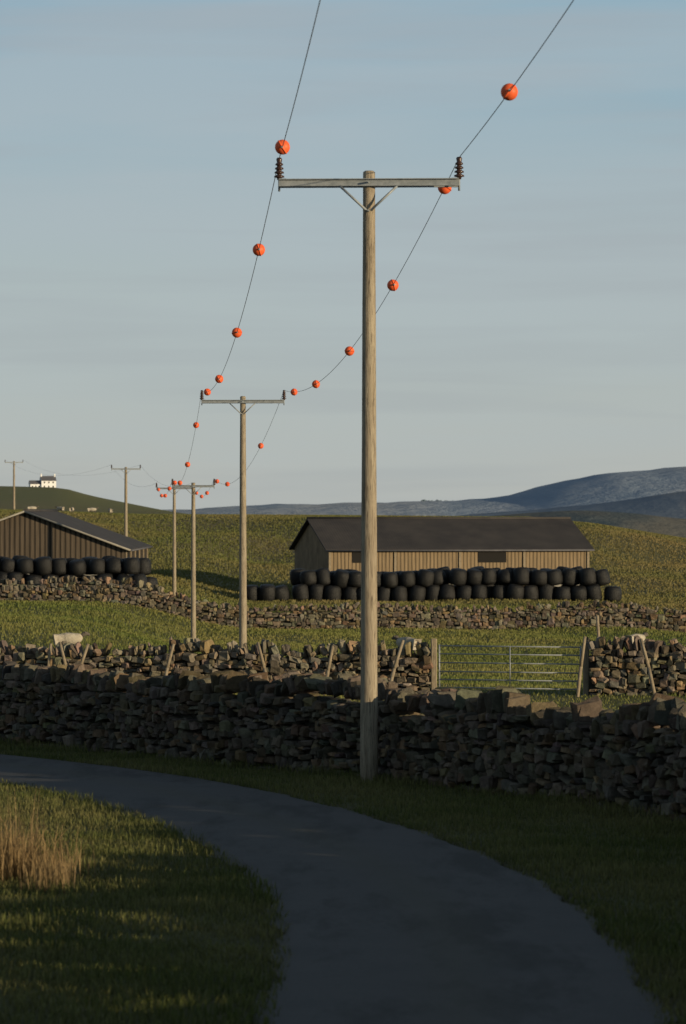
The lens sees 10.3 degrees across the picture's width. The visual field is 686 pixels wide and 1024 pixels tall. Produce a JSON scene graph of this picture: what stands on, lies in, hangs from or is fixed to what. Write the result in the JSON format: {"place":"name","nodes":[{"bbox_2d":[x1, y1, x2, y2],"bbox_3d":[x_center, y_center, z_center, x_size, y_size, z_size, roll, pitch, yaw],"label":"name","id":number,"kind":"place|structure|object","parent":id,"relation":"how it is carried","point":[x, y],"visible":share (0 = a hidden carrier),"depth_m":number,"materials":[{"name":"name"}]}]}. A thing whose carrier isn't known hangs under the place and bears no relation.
{"place":"outdoors","nodes":[
{"label":"outdoors","id":0,"kind":"place"},
{"bbox_2d":[0,754,678,1023],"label":"road","id":1,"kind":"structure","parent":0,"point":[394,924],"depth_m":34.96,"materials":[{"name":"grey asphalt"}]},
{"bbox_2d":[0,736,685,1023],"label":"grass","id":2,"kind":"structure","parent":0,"point":[350,780],"depth_m":38.21,"materials":[{"name":"green plant"}]},
{"bbox_2d":[0,486,685,1023],"bbox_3d":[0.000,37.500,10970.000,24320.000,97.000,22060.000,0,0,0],"label":"ground","id":3,"kind":"structure","parent":0,"point":[46,498],"depth_m":93.87,"materials":[{"name":"green plant"}]},
{"bbox_2d":[5,461,22,508],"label":"power pole","id":4,"kind":"object","parent":3,"relation":"on","point":[13,462],"visible":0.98,"depth_m":529.87,"materials":[{"name":"brown wood"}]},
{"bbox_2d":[29,474,55,487],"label":"farmhouse","id":5,"kind":"object","parent":3,"relation":"on","point":[46,481],"visible":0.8,"depth_m":1488.12,"materials":[{"name":"paint"}]},
{"bbox_2d":[0,789,95,893],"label":"dry tall grass","id":6,"kind":"structure","parent":3,"relation":"on","point":[15,862],"depth_m":39.40,"materials":[{"name":"beige plant"}]},
{"bbox_2d":[47,644,51,665],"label":"fence post","id":7,"kind":"object","parent":3,"relation":"on","point":[49,655],"visible":0.33,"depth_m":97.15,"materials":[{"name":"brown wood"}]},
{"bbox_2d":[58,642,66,664],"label":"fence post","id":8,"kind":"object","parent":3,"relation":"on","point":[62,654],"visible":0.33,"depth_m":96.87,"materials":[{"name":"brown wood"}]},
{"bbox_2d":[52,631,89,646],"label":"sheep","id":9,"kind":"object","parent":3,"relation":"on","point":[69,638],"visible":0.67,"depth_m":166.79},
{"bbox_2d":[0,509,152,575],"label":"barn","id":10,"kind":"structure","parent":3,"relation":"on","point":[37,533],"depth_m":260.95,"materials":[{"name":"black wood"}]},
{"bbox_2d":[0,555,157,589],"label":"silage bale stack","id":11,"kind":"object","parent":3,"relation":"on","point":[19,568],"visible":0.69,"depth_m":251.85,"materials":[{"name":"black plastic"}]},
{"bbox_2d":[80,644,89,663],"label":"fence post","id":12,"kind":"object","parent":3,"relation":"on","point":[84,654],"visible":0.33,"depth_m":96.61,"materials":[{"name":"brown wood"}]},
{"bbox_2d":[111,465,140,536],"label":"power pole","id":13,"kind":"object","parent":3,"relation":"on","point":[125,510],"visible":0.94,"depth_m":329.88,"materials":[{"name":"brown wood"}]},
{"bbox_2d":[164,644,174,675],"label":"fence post","id":14,"kind":"object","parent":3,"relation":"on","point":[169,660],"visible":0.67,"depth_m":96.03,"materials":[{"name":"brown wood"}]},
{"bbox_2d":[156,483,191,594],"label":"power pole","id":15,"kind":"object","parent":3,"relation":"on","point":[174,548],"visible":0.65,"depth_m":254.90,"materials":[{"name":"brown wood"}]},
{"bbox_2d":[171,479,215,641],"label":"power pole","id":16,"kind":"object","parent":3,"relation":"on","point":[193,583],"visible":0.88,"depth_m":189.90,"materials":[{"name":"brown wood"}]},
{"bbox_2d":[0,637,433,694],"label":"stone wall","id":17,"kind":"structure","parent":3,"relation":"on","point":[213,657],"depth_m":95.99,"materials":[{"name":"grey stone"}]},
{"bbox_2d":[200,390,285,647],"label":"power pole","id":18,"kind":"object","parent":3,"relation":"on","point":[242,401],"visible":0.96,"depth_m":124.90,"materials":[{"name":"brown wood"}]},
{"bbox_2d":[217,397,281,483],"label":"overhead wire","id":19,"kind":"object","parent":18,"relation":"attached to","point":[261,444],"visible":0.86,"depth_m":140.04,"materials":[{"name":"grey metal"}]},
{"bbox_2d":[256,642,268,680],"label":"fence post","id":20,"kind":"object","parent":3,"relation":"on","point":[261,657],"visible":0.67,"depth_m":95.45,"materials":[{"name":"brown wood"}]},
{"bbox_2d":[323,645,333,695],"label":"fence post","id":21,"kind":"object","parent":3,"relation":"on","point":[329,661],"visible":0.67,"depth_m":95.26,"materials":[{"name":"brown wood"}]},
{"bbox_2d":[0,661,685,822],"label":"stone wall","id":22,"kind":"structure","parent":3,"relation":"on","point":[510,738],"depth_m":57.27,"materials":[{"name":"grey stone"}]},
{"bbox_2d":[0,589,685,709],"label":"grass","id":23,"kind":"structure","parent":3,"relation":"on","point":[40,618],"depth_m":201.59,"materials":[{"name":"green plant"}]},
{"bbox_2d":[0,509,685,611],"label":"moor grass","id":24,"kind":"structure","parent":3,"relation":"on","point":[158,575],"depth_m":350.98,"materials":[{"name":"green plant"}]},
{"bbox_2d":[0,575,685,632],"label":"stone wall","id":25,"kind":"structure","parent":3,"relation":"on","point":[346,615],"depth_m":224.41,"materials":[{"name":"grey stone"}]},
{"bbox_2d":[274,157,463,781],"bbox_3d":[0.385,-0.368,56.000,2.816,9.743,0.438,0,0,3],"label":"power pole","id":26,"kind":"object","parent":3,"relation":"on","point":[368,182],"visible":0.98,"depth_m":55.91,"materials":[{"name":"brown wood"}]},
{"bbox_2d":[203,170,276,391],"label":"overhead wire","id":27,"kind":"object","parent":26,"relation":"attached to","point":[251,278],"visible":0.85,"depth_m":69.13,"materials":[{"name":"grey metal"}]},
{"bbox_2d":[204,388,210,395],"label":"marker ball","id":28,"kind":"object","parent":27,"relation":"attached to","point":[206,392],"visible":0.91,"depth_m":114.93,"materials":[{"name":"orange plastic"}]},
{"bbox_2d":[215,375,222,382],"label":"marker ball","id":29,"kind":"object","parent":27,"relation":"attached to","point":[217,379],"visible":0.99,"depth_m":97.92,"materials":[{"name":"orange plastic"}]},
{"bbox_2d":[232,328,241,337],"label":"marker ball","id":30,"kind":"object","parent":27,"relation":"attached to","point":[235,334],"visible":1,"depth_m":80.22,"materials":[{"name":"orange plastic"}]},
{"bbox_2d":[253,244,264,255],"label":"marker ball","id":31,"kind":"object","parent":27,"relation":"attached to","point":[258,251],"visible":1,"depth_m":65.52,"materials":[{"name":"orange plastic"}]},
{"bbox_2d":[279,0,320,157],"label":"overhead wire","id":32,"kind":"object","parent":26,"relation":"attached to","point":[302,70],"visible":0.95,"depth_m":45.12,"materials":[{"name":"grey metal"}]},
{"bbox_2d":[275,140,289,154],"bbox_3d":[-0.867,-5.226,54.300,0.216,0.216,0.290,0,0,38],"label":"marker ball","id":33,"kind":"object","parent":32,"relation":"attached to","point":[281,149],"visible":0.99,"depth_m":54.22,"materials":[{"name":"orange plastic"}]},
{"bbox_2d":[284,165,455,391],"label":"overhead wire","id":34,"kind":"object","parent":26,"relation":"attached to","point":[393,284],"visible":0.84,"depth_m":68.75,"materials":[{"name":"grey metal"}]},
{"bbox_2d":[291,388,297,395],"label":"marker ball","id":35,"kind":"object","parent":34,"relation":"attached to","point":[294,392],"visible":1,"depth_m":116.62,"materials":[{"name":"orange plastic"}]},
{"bbox_2d":[312,380,319,387],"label":"marker ball","id":36,"kind":"object","parent":34,"relation":"attached to","point":[315,384],"visible":0.99,"depth_m":101.92,"materials":[{"name":"orange plastic"}]},
{"bbox_2d":[344,346,354,355],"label":"marker ball","id":37,"kind":"object","parent":34,"relation":"attached to","point":[348,351],"visible":0.98,"depth_m":85.42,"materials":[{"name":"orange plastic"}]},
{"bbox_2d":[387,279,398,290],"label":"marker ball","id":38,"kind":"object","parent":34,"relation":"attached to","point":[391,286],"visible":0.97,"depth_m":70.63,"materials":[{"name":"orange plastic"}]},
{"bbox_2d":[438,187,451,193],"bbox_3d":[1.572,-5.019,58.600,0.216,0.216,0.289,0,0,-40],"label":"marker ball","id":39,"kind":"object","parent":34,"relation":"attached to","point":[444,190],"visible":0.57,"depth_m":58.53,"materials":[{"name":"orange plastic"}]},
{"bbox_2d":[459,0,573,157],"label":"overhead wire","id":40,"kind":"object","parent":26,"relation":"attached to","point":[521,74],"visible":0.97,"depth_m":45.20,"materials":[{"name":"grey metal"}]},
{"bbox_2d":[501,83,517,100],"bbox_3d":[2.080,-5.252,47.400,0.215,0.215,0.290,0,0,-33],"label":"marker ball","id":41,"kind":"object","parent":40,"relation":"attached to","point":[508,94],"visible":0.98,"depth_m":47.33,"materials":[{"name":"orange plastic"}]},
{"bbox_2d":[389,640,403,681],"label":"fence post","id":42,"kind":"object","parent":3,"relation":"on","point":[396,661],"visible":0.67,"depth_m":94.28,"materials":[{"name":"brown wood"}]},
{"bbox_2d":[392,635,421,652],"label":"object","id":43,"kind":"object","parent":3,"relation":"on","point":[405,639],"visible":0.65,"depth_m":177.70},
{"bbox_2d":[247,566,621,601],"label":"silage bale stack","id":44,"kind":"object","parent":3,"relation":"on","point":[478,582],"visible":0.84,"depth_m":272.21,"materials":[{"name":"black plastic"}]},
{"bbox_2d":[289,517,594,586],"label":"barn","id":45,"kind":"structure","parent":3,"relation":"on","point":[403,543],"depth_m":285.81,"materials":[{"name":"black"}]},
{"bbox_2d":[431,638,588,694],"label":"field gate","id":46,"kind":"structure","parent":3,"relation":"on","point":[434,669],"depth_m":94.22,"materials":[{"name":"metal"}]},
{"bbox_2d":[576,636,585,696],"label":"fence post","id":47,"kind":"object","parent":3,"relation":"on","point":[580,668],"visible":0.83,"depth_m":92.56,"materials":[{"name":"brown wood"}]},
{"bbox_2d":[596,615,599,636],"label":"fence post","id":48,"kind":"object","parent":3,"relation":"on","point":[597,625],"visible":0.33,"depth_m":94.61,"materials":[{"name":"brown wood"}]},
{"bbox_2d":[586,635,685,695],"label":"stone wall","id":49,"kind":"structure","parent":3,"relation":"on","point":[614,668],"depth_m":93.05,"materials":[{"name":"grey stone"}]},
{"bbox_2d":[625,632,648,644],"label":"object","id":50,"kind":"object","parent":3,"relation":"on","point":[642,636],"visible":0.41,"depth_m":178.84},
{"bbox_2d":[639,639,655,694],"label":"fence post","id":51,"kind":"object","parent":3,"relation":"on","point":[648,668],"visible":0.83,"depth_m":91.99,"materials":[{"name":"brown wood"}]},
{"bbox_2d":[0,0,685,509],"label":"sky","id":52,"kind":"structure","parent":0,"point":[532,334],"materials":[{"name":"blue"}]},
{"bbox_2d":[166,467,685,515],"bbox_3d":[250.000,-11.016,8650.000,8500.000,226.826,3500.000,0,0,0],"label":"hill","id":53,"kind":"structure","parent":0,"point":[604,488],"depth_m":8373.70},
{"bbox_2d":[459,491,685,518],"bbox_3d":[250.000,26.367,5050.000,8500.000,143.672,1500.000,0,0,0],"label":"hill","id":54,"kind":"structure","parent":0,"point":[671,505],"depth_m":5025.89,"materials":[{"name":"plant"}]},
{"bbox_2d":[497,511,685,537],"bbox_3d":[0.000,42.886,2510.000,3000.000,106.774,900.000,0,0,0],"label":"hill","id":55,"kind":"structure","parent":0,"point":[676,527],"depth_m":2506.39,"materials":[{"name":"green plant"}]}
]}

